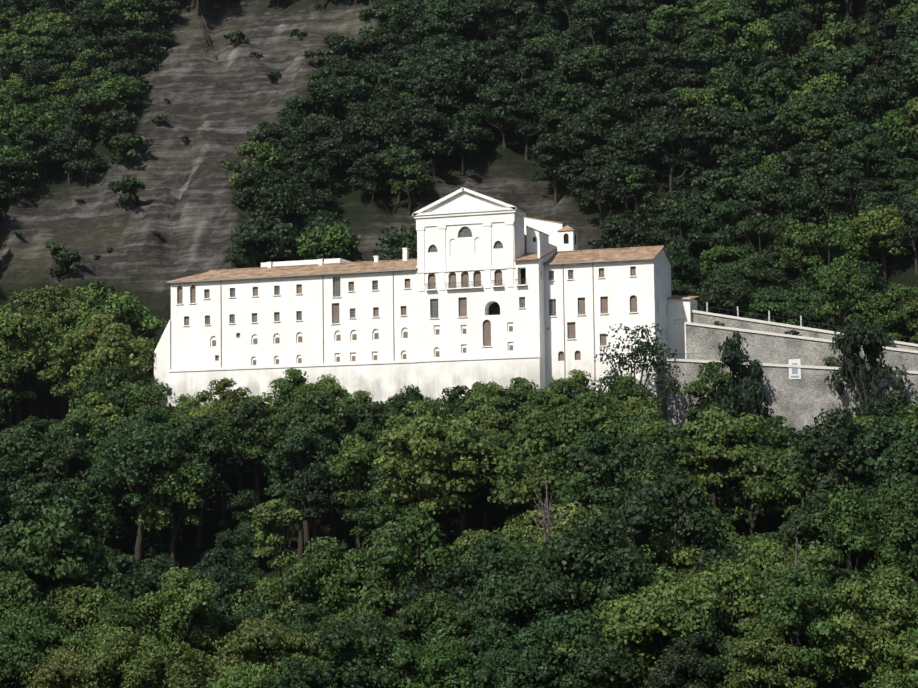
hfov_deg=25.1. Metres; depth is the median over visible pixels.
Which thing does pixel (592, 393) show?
tree
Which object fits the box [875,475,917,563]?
tree
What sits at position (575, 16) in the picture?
tree
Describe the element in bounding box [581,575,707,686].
tree
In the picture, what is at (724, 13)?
tree
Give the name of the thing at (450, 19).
tree
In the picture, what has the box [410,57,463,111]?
tree
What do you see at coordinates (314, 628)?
tree
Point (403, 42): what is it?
tree
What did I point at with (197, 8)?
tree
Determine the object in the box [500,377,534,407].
tree
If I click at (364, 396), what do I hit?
tree
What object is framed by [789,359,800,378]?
banner sign
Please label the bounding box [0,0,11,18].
tree
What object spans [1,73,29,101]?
tree
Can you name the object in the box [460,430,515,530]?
tree
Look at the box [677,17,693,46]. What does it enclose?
tree
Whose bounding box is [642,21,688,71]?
tree
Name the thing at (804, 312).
tree
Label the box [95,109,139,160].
tree
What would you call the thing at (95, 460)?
tree
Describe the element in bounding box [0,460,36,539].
tree
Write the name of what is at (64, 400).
tree
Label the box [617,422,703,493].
tree
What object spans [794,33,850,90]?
tree
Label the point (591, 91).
tree
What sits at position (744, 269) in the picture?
tree
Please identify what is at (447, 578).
tree
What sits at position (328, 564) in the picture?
tree
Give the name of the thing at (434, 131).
tree
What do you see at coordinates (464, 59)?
tree
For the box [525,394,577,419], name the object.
tree
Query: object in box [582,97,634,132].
tree
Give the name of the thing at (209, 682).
tree
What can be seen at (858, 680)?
tree
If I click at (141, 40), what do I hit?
tree
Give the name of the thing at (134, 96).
tree
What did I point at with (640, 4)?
tree
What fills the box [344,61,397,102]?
tree
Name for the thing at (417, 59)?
tree
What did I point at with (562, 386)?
tree
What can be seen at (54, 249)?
bush
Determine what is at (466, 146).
tree
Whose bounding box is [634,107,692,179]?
tree
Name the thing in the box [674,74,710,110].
tree
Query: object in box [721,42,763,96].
tree
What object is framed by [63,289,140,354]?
tree
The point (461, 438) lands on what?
tree
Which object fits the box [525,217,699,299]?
monastery annex roofs
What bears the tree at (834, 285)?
on the hillside terrain
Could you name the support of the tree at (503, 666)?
on the hillside terrain
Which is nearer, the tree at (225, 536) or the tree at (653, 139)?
the tree at (225, 536)
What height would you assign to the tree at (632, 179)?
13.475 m
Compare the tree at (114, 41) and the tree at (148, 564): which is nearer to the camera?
the tree at (148, 564)
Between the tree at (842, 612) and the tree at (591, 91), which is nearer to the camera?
the tree at (842, 612)
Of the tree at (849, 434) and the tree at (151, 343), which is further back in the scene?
the tree at (151, 343)
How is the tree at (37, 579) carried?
on the hillside terrain
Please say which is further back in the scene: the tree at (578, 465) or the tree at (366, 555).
the tree at (578, 465)
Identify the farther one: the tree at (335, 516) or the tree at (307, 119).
the tree at (307, 119)
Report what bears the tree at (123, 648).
on the hillside terrain
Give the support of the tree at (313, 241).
on the hillside terrain
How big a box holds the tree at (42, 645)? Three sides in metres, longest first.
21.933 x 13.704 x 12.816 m
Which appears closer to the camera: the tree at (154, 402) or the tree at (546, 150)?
the tree at (154, 402)
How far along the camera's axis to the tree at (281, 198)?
450.80 m
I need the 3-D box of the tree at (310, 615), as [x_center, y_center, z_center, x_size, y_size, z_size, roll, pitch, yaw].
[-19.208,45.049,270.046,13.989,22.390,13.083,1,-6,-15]
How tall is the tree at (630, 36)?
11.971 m
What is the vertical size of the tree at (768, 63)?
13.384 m
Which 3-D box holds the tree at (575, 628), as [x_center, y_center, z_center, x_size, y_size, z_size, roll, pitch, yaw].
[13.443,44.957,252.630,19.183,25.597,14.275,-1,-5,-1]
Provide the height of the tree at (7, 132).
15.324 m
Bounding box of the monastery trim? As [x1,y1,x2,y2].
[154,187,540,471]
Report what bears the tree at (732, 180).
on the hillside terrain
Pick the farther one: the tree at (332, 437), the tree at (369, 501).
the tree at (332, 437)
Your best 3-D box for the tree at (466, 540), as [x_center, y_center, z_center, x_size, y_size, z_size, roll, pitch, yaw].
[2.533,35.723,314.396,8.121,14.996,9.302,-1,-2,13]
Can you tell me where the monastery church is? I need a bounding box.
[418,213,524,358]
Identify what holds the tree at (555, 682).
on the hillside terrain
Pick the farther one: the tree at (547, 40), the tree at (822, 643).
the tree at (547, 40)
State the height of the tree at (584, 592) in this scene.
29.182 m
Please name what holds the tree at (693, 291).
on the hillside terrain
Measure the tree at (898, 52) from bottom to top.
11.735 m
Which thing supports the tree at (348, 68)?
on the hillside terrain
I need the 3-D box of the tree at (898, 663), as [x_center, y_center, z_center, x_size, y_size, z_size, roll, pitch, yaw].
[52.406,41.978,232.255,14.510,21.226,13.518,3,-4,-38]
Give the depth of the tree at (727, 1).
487.15 m
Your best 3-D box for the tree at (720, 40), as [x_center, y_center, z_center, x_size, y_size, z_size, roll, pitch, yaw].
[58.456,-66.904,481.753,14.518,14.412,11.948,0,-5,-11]
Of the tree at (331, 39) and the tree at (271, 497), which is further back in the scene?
the tree at (331, 39)
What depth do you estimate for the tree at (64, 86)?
508.83 m
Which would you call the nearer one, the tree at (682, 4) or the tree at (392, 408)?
the tree at (392, 408)
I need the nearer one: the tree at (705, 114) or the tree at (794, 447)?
the tree at (794, 447)
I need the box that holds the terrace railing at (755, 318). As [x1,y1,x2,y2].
[675,304,912,359]
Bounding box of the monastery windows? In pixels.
[176,227,637,364]
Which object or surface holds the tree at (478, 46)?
on the hillside terrain
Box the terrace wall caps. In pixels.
[665,310,917,373]
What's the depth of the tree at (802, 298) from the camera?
397.18 m
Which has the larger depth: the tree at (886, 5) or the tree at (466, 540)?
the tree at (886, 5)
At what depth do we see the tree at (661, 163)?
449.27 m
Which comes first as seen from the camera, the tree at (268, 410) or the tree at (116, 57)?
the tree at (268, 410)
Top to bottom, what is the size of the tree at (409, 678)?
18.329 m
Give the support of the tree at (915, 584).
on the hillside terrain
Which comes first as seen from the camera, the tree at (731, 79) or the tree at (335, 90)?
the tree at (731, 79)
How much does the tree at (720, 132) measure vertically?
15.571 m
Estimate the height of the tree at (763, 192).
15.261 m
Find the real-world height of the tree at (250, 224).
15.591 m
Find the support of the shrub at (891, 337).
on the terrace ramp path
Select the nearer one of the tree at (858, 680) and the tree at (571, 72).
the tree at (858, 680)
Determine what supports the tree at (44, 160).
on the hillside terrain
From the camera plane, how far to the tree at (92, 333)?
407.23 m
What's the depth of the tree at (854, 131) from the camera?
428.29 m
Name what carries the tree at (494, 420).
on the hillside terrain
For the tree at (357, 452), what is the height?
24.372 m
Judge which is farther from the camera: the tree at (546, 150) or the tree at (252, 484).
the tree at (546, 150)
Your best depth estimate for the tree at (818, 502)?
282.25 m
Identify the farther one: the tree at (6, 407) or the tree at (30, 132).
the tree at (30, 132)
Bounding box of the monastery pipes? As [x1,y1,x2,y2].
[169,258,653,381]
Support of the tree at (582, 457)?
on the hillside terrain
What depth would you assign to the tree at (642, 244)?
425.70 m
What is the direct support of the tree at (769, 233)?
on the hillside terrain
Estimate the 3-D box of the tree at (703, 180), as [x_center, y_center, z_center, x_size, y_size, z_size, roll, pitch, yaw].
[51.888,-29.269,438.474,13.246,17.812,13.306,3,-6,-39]
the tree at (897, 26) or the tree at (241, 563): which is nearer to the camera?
the tree at (241, 563)
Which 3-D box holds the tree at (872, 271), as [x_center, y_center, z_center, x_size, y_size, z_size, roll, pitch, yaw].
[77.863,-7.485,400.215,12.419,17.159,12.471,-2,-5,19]
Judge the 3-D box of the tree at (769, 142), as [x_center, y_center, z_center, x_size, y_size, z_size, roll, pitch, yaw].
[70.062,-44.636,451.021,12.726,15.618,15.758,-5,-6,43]
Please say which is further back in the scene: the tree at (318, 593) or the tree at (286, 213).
the tree at (286, 213)
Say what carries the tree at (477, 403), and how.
on the hillside terrain
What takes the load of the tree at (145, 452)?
on the hillside terrain
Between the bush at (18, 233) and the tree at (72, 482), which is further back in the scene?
the bush at (18, 233)
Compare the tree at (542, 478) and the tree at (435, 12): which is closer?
the tree at (542, 478)
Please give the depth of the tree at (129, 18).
540.95 m
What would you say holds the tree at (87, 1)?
on the hillside terrain
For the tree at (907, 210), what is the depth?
401.16 m
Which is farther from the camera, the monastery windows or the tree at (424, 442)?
the monastery windows
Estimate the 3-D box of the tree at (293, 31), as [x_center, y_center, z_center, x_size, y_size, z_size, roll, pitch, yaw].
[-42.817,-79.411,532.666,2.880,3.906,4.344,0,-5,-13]
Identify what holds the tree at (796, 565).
on the hillside terrain
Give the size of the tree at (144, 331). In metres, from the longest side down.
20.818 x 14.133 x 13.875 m
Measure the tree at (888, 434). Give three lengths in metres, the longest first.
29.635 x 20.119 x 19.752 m
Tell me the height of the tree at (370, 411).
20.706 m
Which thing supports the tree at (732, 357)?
on the hillside terrain
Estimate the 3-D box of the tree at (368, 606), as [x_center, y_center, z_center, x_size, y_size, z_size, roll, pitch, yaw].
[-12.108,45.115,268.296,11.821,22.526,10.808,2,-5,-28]
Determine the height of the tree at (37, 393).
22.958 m
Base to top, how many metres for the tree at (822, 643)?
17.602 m
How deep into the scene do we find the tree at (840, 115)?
442.79 m
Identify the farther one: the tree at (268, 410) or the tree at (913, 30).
the tree at (913, 30)
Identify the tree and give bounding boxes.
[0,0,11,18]
[0,3,13,36]
[0,9,23,46]
[0,34,44,75]
[0,43,19,72]
[0,49,30,83]
[0,60,18,80]
[0,79,21,105]
[0,81,38,111]
[0,101,22,138]
[0,103,40,150]
[0,133,12,152]
[0,143,42,186]
[0,158,40,208]
[0,168,35,209]
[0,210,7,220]
[0,303,31,354]
[0,309,62,425]
[0,330,66,417]
[0,347,58,432]
[0,386,15,415]
[0,390,10,424]
[0,425,73,482]
[0,436,74,486]
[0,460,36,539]
[0,473,42,520]
[0,524,66,601]
[0,551,32,624]
[0,570,58,647]
[0,606,74,687]
[0,627,68,684]
[0,638,68,687]
[0,639,13,687]
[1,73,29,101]
[2,0,41,26]
[3,425,96,493]
[9,17,59,55]
[9,283,80,412]
[9,481,94,537]
[9,503,114,605]
[12,7,51,39]
[13,58,60,91]
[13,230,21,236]
[14,314,57,431]
[15,416,51,433]
[16,91,48,114]
[16,123,58,176]
[16,539,95,624]
[18,111,70,164]
[19,305,51,405]
[20,36,64,68]
[21,83,65,122]
[23,676,75,687]
[24,646,118,687]
[29,56,75,95]
[29,129,67,177]
[30,101,61,132]
[34,12,75,43]
[35,554,103,583]
[36,25,77,60]
[36,353,84,409]
[40,0,70,14]
[40,332,90,398]
[40,477,113,540]
[41,419,60,431]
[41,612,87,644]
[42,129,90,184]
[42,585,84,634]
[44,0,81,19]
[44,64,71,95]
[44,285,61,398]
[44,312,75,419]
[45,44,81,71]
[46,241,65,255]
[47,405,113,538]
[48,585,126,634]
[49,250,81,277]
[50,77,96,118]
[50,563,108,626]
[51,287,117,343]
[54,0,76,37]
[55,93,111,140]
[58,622,122,687]
[60,70,90,99]
[61,0,109,16]
[61,291,166,350]
[62,138,110,186]
[63,34,112,71]
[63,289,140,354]
[65,80,99,110]
[67,0,99,39]
[67,13,128,66]
[67,281,119,300]
[67,322,158,405]
[68,87,127,141]
[69,49,111,83]
[69,362,135,407]
[69,365,149,415]
[70,313,116,358]
[72,392,125,442]
[72,471,137,577]
[74,429,214,568]
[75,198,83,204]
[76,467,135,564]
[76,625,169,687]
[77,0,123,36]
[78,456,128,544]
[78,553,169,632]
[79,67,114,89]
[81,598,175,667]
[84,336,157,381]
[88,545,127,576]
[89,76,142,114]
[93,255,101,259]
[93,424,120,534]
[94,34,146,67]
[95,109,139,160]
[98,419,174,554]
[100,36,130,60]
[104,0,154,29]
[105,58,143,89]
[106,380,176,491]
[107,404,176,493]
[108,133,146,169]
[108,176,146,208]
[109,72,145,109]
[113,30,167,76]
[113,291,141,303]
[119,641,215,687]
[121,59,147,86]
[123,597,206,668]
[124,395,173,426]
[127,306,156,339]
[128,566,227,664]
[129,77,145,97]
[130,531,169,559]
[130,568,155,590]
[131,459,205,574]
[132,10,177,56]
[132,552,178,582]
[144,515,186,557]
[147,0,181,28]
[149,665,174,687]
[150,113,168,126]
[152,65,161,69]
[152,590,221,637]
[154,587,167,594]
[158,36,174,50]
[159,409,185,464]
[164,648,216,672]
[166,393,204,468]
[166,414,242,547]
[167,404,200,431]
[172,0,187,8]
[173,428,223,528]
[175,492,198,514]
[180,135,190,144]
[181,402,226,504]
[181,419,252,517]
[181,547,260,605]
[182,567,260,653]
[190,408,234,507]
[192,378,253,481]
[196,0,199,15]
[199,674,227,687]
[201,662,220,678]
[207,573,265,629]
[207,615,330,677]
[210,529,249,562]
[211,425,268,521]
[211,601,273,663]
[211,662,285,687]
[214,405,236,484]
[217,489,260,542]
[218,140,290,188]
[218,577,315,660]
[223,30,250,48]
[223,230,293,268]
[223,398,278,503]
[226,552,258,572]
[228,521,281,570]
[229,187,249,204]
[230,214,284,257]
[232,164,285,213]
[232,395,269,492]
[237,403,280,420]
[245,219,305,267]
[246,183,308,229]
[247,121,290,161]
[248,497,305,576]
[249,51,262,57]
[249,568,268,580]
[249,621,285,667]
[250,458,263,496]
[254,184,303,224]
[255,430,273,499]
[259,204,306,234]
[260,368,312,412]
[262,406,341,445]
[262,421,348,562]
[264,398,340,461]
[264,405,285,450]
[264,431,331,561]
[264,535,371,624]
[264,656,337,687]
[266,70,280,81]
[266,652,338,687]
[273,390,356,526]
[275,129,306,169]
[276,95,328,134]
[276,603,334,657]
[277,148,315,183]
[277,521,298,553]
[281,381,339,408]
[283,169,332,212]
[283,461,356,553]
[286,557,330,614]
[286,630,352,683]
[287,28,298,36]
[293,113,335,148]
[295,188,342,225]
[295,222,360,261]
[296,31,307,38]
[297,611,349,686]
[298,114,351,147]
[298,118,356,174]
[299,214,350,257]
[300,78,343,113]
[301,48,336,69]
[304,374,352,406]
[306,67,343,116]
[308,610,416,687]
[310,135,356,191]
[310,468,365,552]
[314,608,401,687]
[315,546,398,613]
[319,74,371,119]
[321,55,359,107]
[322,38,386,67]
[322,564,410,666]
[323,32,353,55]
[324,434,378,552]
[325,114,386,175]
[327,394,365,439]
[330,61,377,98]
[330,417,349,437]
[331,675,348,687]
[338,420,388,528]
[340,100,382,139]
[341,487,403,537]
[342,247,358,251]
[343,401,397,451]
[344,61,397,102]
[344,154,390,202]
[344,465,363,546]
[348,506,468,634]
[352,390,372,404]
[354,126,402,181]
[354,604,393,666]
[357,446,404,526]
[358,0,409,44]
[359,489,432,576]
[362,101,398,122]
[363,27,401,60]
[366,50,395,71]
[366,110,413,176]
[367,62,416,133]
[367,461,422,575]
[368,413,474,565]
[369,416,392,435]
[371,224,416,260]
[376,633,483,687]
[377,43,424,66]
[377,145,421,203]
[379,399,463,545]
[379,579,431,662]
[380,6,419,48]
[383,35,423,67]
[383,400,418,425]
[383,561,514,664]
[383,606,466,684]
[384,589,479,678]
[385,98,419,139]
[386,161,432,215]
[386,384,433,416]
[387,669,439,687]
[391,95,436,151]
[391,130,431,149]
[391,406,449,539]
[393,0,431,28]
[393,83,416,99]
[398,52,428,68]
[398,571,426,583]
[399,563,421,580]
[400,11,427,55]
[400,62,432,95]
[405,111,466,177]
[408,33,465,63]
[408,125,452,171]
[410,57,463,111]
[411,0,467,38]
[412,67,472,117]
[414,19,468,55]
[414,467,476,545]
[420,47,462,76]
[421,416,507,555]
[423,568,463,593]
[427,49,487,114]
[428,385,471,417]
[440,5,479,43]
[441,123,481,174]
[441,534,525,645]
[445,397,459,410]
[446,39,493,97]
[446,103,499,159]
[447,459,496,526]
[449,666,504,687]
[452,0,512,55]
[452,391,505,414]
[452,529,495,564]
[452,622,534,686]
[453,400,508,491]
[457,624,524,680]
[458,1,497,31]
[458,403,512,518]
[459,0,489,38]
[459,568,573,662]
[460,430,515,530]
[462,72,484,99]
[463,80,534,147]
[463,527,534,575]
[464,646,548,687]
[465,381,504,401]
[471,76,518,139]
[473,539,530,629]
[477,7,514,36]
[479,54,515,85]
[482,40,515,79]
[483,60,531,91]
[484,35,517,58]
[487,452,588,527]
[490,458,532,517]
[490,488,525,521]
[492,410,577,526]
[494,380,555,424]
[496,89,538,144]
[497,0,546,38]
[497,0,547,56]
[497,397,526,427]
[497,509,544,552]
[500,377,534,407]
[500,405,530,439]
[502,97,558,159]
[508,509,657,628]
[509,60,543,95]
[509,536,601,670]
[509,607,647,687]
[513,410,565,472]
[513,492,557,554]
[515,30,569,72]
[515,43,566,103]
[516,23,561,48]
[523,14,560,46]
[523,569,600,673]
[525,101,560,137]
[525,132,584,205]
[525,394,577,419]
[526,472,628,547]
[527,36,551,70]
[527,70,567,102]
[529,438,580,473]
[531,485,578,549]
[532,0,564,23]
[533,111,571,162]
[533,665,580,687]
[534,83,593,124]
[535,503,608,549]
[537,88,571,112]
[538,37,595,83]
[538,443,631,535]
[541,378,586,398]
[541,379,581,411]
[542,0,578,29]
[546,392,625,449]
[546,430,619,516]
[548,29,589,52]
[550,369,593,405]
[550,593,670,687]
[552,126,590,160]
[553,1,575,26]
[553,53,591,88]
[556,638,648,687]
[558,90,592,116]
[559,148,608,203]
[560,407,608,432]
[564,82,608,114]
[564,109,616,160]
[565,121,615,161]
[565,430,675,524]
[568,0,614,42]
[568,0,618,47]
[568,44,618,89]
[569,369,632,398]
[570,166,627,230]
[573,391,616,415]
[573,562,688,608]
[579,0,625,47]
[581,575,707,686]
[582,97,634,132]
[585,66,622,87]
[585,97,630,128]
[585,218,655,249]
[589,44,640,89]
[594,323,683,407]
[597,82,628,108]
[597,160,658,219]
[597,396,663,427]
[599,213,635,247]
[600,150,656,176]
[601,469,626,511]
[602,131,655,169]
[603,126,642,154]
[603,385,630,396]
[604,413,673,447]
[605,11,655,50]
[609,374,661,416]
[609,580,716,687]
[610,464,731,584]
[611,0,644,20]
[613,44,668,94]
[615,168,657,220]
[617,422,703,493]
[619,0,658,34]
[619,30,657,61]
[623,76,660,116]
[623,92,680,123]
[624,196,662,233]
[624,468,682,546]
[626,530,705,579]
[627,424,700,474]
[628,242,648,246]
[632,121,698,193]
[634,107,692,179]
[634,157,681,192]
[636,589,723,677]
[638,224,694,251]
[640,637,725,687]
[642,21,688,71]
[642,197,695,250]
[643,5,691,49]
[645,43,707,88]
[645,392,666,420]
[649,617,744,687]
[651,0,676,7]
[653,90,697,125]
[654,201,719,278]
[658,188,698,216]
[658,484,737,541]
[665,245,701,288]
[668,124,710,174]
[668,563,731,612]
[669,87,698,116]
[669,557,766,675]
[671,164,731,213]
[671,279,696,295]
[674,0,697,17]
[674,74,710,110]
[675,87,719,130]
[675,411,701,425]
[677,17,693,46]
[677,31,729,86]
[678,198,720,253]
[678,361,746,419]
[678,407,753,530]
[679,16,727,77]
[679,28,732,69]
[681,0,736,40]
[681,106,751,171]
[683,84,747,130]
[685,287,737,314]
[690,543,752,578]
[691,122,747,166]
[692,167,760,230]
[693,408,719,507]
[694,410,769,506]
[695,271,761,319]
[696,244,756,286]
[697,1,755,65]
[697,302,744,316]
[698,110,769,169]
[701,198,764,263]
[704,183,736,220]
[706,0,735,15]
[706,65,758,111]
[708,255,776,306]
[709,330,774,432]
[711,616,814,687]
[712,572,771,682]
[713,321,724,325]
[714,529,779,554]
[715,623,817,687]
[717,143,764,177]
[717,445,797,536]
[719,16,764,70]
[719,460,733,533]
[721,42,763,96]
[721,537,842,623]
[722,200,767,245]
[723,0,764,16]
[723,426,793,534]
[727,565,834,660]
[732,0,781,53]
[732,64,780,111]
[732,165,794,220]
[732,212,797,268]
[734,19,798,63]
[735,177,782,219]
[735,292,778,322]
[736,480,753,499]
[738,449,852,518]
[738,566,869,686]
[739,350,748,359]
[741,107,784,166]
[741,287,794,319]
[742,67,797,108]
[742,105,802,158]
[742,613,829,684]
[746,300,804,326]
[747,153,789,177]
[750,55,794,103]
[753,252,798,290]
[759,0,812,36]
[760,0,825,17]
[760,11,814,64]
[761,415,797,513]
[762,535,809,604]
[762,620,828,687]
[764,285,796,318]
[765,98,837,146]
[765,531,781,539]
[770,445,833,510]
[771,178,831,246]
[773,92,836,141]
[773,184,830,250]
[773,218,830,282]
[773,277,820,321]
[773,441,795,521]
[774,290,836,330]
[775,141,831,189]
[777,507,871,611]
[778,488,870,593]
[780,160,842,202]
[780,302,834,328]
[781,408,880,499]
[782,84,817,103]
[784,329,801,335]
[787,45,827,89]
[787,206,835,260]
[792,30,820,57]
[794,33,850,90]
[797,0,840,31]
[797,174,840,220]
[798,222,871,280]
[800,483,911,608]
[801,71,848,95]
[801,118,838,154]
[801,575,829,624]
[809,17,875,88]
[810,256,872,331]
[810,655,847,687]
[814,300,877,331]
[815,91,859,148]
[815,169,885,220]
[815,602,868,627]
[815,626,870,687]
[817,48,863,91]
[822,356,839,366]
[823,565,917,686]
[824,214,876,261]
[824,317,912,422]
[826,85,880,127]
[826,121,887,202]
[827,0,849,21]
[829,136,901,197]
[829,642,904,687]
[833,415,886,489]
[835,486,877,610]
[836,261,892,323]
[839,34,857,47]
[842,43,881,77]
[845,499,916,586]
[845,567,917,615]
[845,609,881,687]
[848,204,916,285]
[848,415,917,599]
[849,0,852,13]
[849,65,888,93]
[850,65,896,115]
[851,266,892,312]
[854,191,895,256]
[855,85,914,148]
[857,21,895,65]
[858,152,899,190]
[858,618,917,687]
[861,0,916,38]
[862,189,917,236]
[862,283,915,336]
[862,389,910,432]
[862,431,917,540]
[862,476,917,583]
[871,18,913,58]
[872,111,917,160]
[872,625,917,687]
[873,172,917,194]
[873,665,917,687]
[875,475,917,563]
[879,92,916,135]
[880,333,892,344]
[881,0,917,33]
[882,37,917,72]
[883,79,917,138]
[885,158,917,189]
[886,195,917,274]
[886,390,917,471]
[890,297,917,340]
[896,54,917,95]
[897,2,917,25]
[897,177,917,196]
[901,37,917,68]
[903,9,917,39]
[903,648,917,666]
[905,96,917,136]
[905,541,917,564]
[907,189,917,204]
[908,140,917,165]
[908,272,917,301]
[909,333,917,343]
[911,587,917,617]
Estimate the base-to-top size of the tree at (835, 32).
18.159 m
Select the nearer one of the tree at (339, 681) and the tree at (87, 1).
the tree at (339, 681)
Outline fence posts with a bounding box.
[706,302,801,325]
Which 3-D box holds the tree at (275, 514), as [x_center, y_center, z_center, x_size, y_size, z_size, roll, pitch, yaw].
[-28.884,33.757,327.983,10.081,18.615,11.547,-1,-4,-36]
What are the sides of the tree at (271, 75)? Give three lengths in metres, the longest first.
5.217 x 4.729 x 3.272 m
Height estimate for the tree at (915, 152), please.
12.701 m
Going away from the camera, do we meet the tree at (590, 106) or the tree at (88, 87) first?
the tree at (590, 106)
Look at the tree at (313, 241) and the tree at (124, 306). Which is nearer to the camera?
the tree at (124, 306)
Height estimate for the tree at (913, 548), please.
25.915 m
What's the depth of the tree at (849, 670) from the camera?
241.59 m
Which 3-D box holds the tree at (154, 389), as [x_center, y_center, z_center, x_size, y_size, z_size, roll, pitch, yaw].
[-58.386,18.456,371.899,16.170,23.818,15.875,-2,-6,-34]
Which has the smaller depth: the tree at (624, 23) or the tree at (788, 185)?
the tree at (788, 185)
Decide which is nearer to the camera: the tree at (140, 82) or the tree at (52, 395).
the tree at (52, 395)
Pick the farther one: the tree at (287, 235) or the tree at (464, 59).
the tree at (464, 59)
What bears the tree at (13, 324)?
on the hillside terrain
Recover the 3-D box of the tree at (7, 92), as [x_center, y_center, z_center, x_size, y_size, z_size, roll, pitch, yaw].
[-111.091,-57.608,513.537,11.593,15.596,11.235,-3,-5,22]
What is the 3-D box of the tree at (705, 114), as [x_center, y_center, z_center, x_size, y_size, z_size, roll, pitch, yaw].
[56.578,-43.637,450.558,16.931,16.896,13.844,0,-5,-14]
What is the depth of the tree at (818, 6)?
480.33 m
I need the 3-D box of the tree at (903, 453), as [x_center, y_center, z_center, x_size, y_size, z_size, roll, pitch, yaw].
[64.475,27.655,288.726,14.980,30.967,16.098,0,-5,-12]
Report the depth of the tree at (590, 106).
464.34 m
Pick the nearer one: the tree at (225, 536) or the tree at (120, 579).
the tree at (120, 579)
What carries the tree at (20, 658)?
on the hillside terrain
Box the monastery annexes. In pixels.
[261,209,696,358]
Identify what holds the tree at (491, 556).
on the hillside terrain
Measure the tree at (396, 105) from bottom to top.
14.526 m
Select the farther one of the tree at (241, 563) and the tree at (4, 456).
the tree at (4, 456)
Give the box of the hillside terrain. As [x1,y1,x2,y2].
[0,0,917,686]
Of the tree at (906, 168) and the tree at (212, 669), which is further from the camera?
the tree at (906, 168)
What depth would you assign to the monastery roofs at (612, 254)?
373.27 m
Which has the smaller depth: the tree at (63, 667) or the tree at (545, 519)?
the tree at (63, 667)
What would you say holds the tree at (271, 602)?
on the hillside terrain
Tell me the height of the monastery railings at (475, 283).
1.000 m
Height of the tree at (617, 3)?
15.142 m
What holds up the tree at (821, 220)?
on the hillside terrain
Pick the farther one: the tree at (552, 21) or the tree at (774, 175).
the tree at (552, 21)
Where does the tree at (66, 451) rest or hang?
on the hillside terrain
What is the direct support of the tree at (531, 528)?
on the hillside terrain
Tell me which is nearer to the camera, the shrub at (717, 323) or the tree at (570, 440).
the tree at (570, 440)
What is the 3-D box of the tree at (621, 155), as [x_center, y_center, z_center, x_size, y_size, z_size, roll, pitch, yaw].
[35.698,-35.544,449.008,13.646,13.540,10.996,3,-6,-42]
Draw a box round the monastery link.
[416,266,418,358]
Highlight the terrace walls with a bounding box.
[666,312,917,434]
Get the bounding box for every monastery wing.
[171,270,416,369]
[544,258,670,421]
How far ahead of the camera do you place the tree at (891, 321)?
390.88 m
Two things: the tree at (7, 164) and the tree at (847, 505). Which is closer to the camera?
the tree at (847, 505)
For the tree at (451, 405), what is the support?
on the hillside terrain
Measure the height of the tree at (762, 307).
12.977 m
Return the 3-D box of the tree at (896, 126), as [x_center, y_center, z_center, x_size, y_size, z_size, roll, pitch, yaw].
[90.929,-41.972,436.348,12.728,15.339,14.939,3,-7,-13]
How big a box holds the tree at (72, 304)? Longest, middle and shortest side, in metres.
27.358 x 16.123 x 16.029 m
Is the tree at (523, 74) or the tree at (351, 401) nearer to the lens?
the tree at (351, 401)
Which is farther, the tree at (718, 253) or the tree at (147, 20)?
the tree at (147, 20)
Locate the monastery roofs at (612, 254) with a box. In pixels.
[166,208,673,283]
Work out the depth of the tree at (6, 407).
420.15 m
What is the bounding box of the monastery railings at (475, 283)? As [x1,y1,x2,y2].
[427,279,525,288]
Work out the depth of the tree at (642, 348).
348.06 m
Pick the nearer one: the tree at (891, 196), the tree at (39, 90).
the tree at (891, 196)
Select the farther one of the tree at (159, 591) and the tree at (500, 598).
the tree at (159, 591)
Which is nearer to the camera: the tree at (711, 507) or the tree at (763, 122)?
the tree at (711, 507)
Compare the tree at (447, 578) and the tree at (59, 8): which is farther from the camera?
the tree at (59, 8)
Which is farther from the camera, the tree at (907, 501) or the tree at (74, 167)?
the tree at (74, 167)
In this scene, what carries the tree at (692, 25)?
on the hillside terrain
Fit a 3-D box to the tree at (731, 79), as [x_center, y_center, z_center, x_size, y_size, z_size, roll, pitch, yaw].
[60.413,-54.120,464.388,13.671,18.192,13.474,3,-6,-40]
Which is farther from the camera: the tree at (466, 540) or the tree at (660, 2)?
the tree at (660, 2)
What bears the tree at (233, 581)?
on the hillside terrain
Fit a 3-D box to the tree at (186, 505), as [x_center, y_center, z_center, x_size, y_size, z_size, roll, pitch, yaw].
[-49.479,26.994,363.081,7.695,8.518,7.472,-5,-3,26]
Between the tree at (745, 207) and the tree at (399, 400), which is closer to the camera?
the tree at (399, 400)
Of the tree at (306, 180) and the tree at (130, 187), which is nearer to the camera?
the tree at (306, 180)
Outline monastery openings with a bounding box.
[533,233,575,243]
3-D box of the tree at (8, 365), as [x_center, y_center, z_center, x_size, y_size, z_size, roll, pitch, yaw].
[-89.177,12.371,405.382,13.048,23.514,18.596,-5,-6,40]
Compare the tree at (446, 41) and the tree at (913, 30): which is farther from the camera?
the tree at (446, 41)
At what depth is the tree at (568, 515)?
290.23 m
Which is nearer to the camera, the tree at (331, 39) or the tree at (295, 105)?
the tree at (295, 105)
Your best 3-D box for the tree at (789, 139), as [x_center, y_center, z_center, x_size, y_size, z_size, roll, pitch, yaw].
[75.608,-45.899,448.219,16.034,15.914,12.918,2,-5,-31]
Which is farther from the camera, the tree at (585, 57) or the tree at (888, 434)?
the tree at (585, 57)
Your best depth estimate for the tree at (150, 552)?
344.98 m
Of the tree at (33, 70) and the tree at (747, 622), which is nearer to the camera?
the tree at (747, 622)
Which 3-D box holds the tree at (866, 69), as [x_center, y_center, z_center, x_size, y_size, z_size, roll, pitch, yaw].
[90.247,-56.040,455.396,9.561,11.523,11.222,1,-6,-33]
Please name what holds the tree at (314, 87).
on the hillside terrain

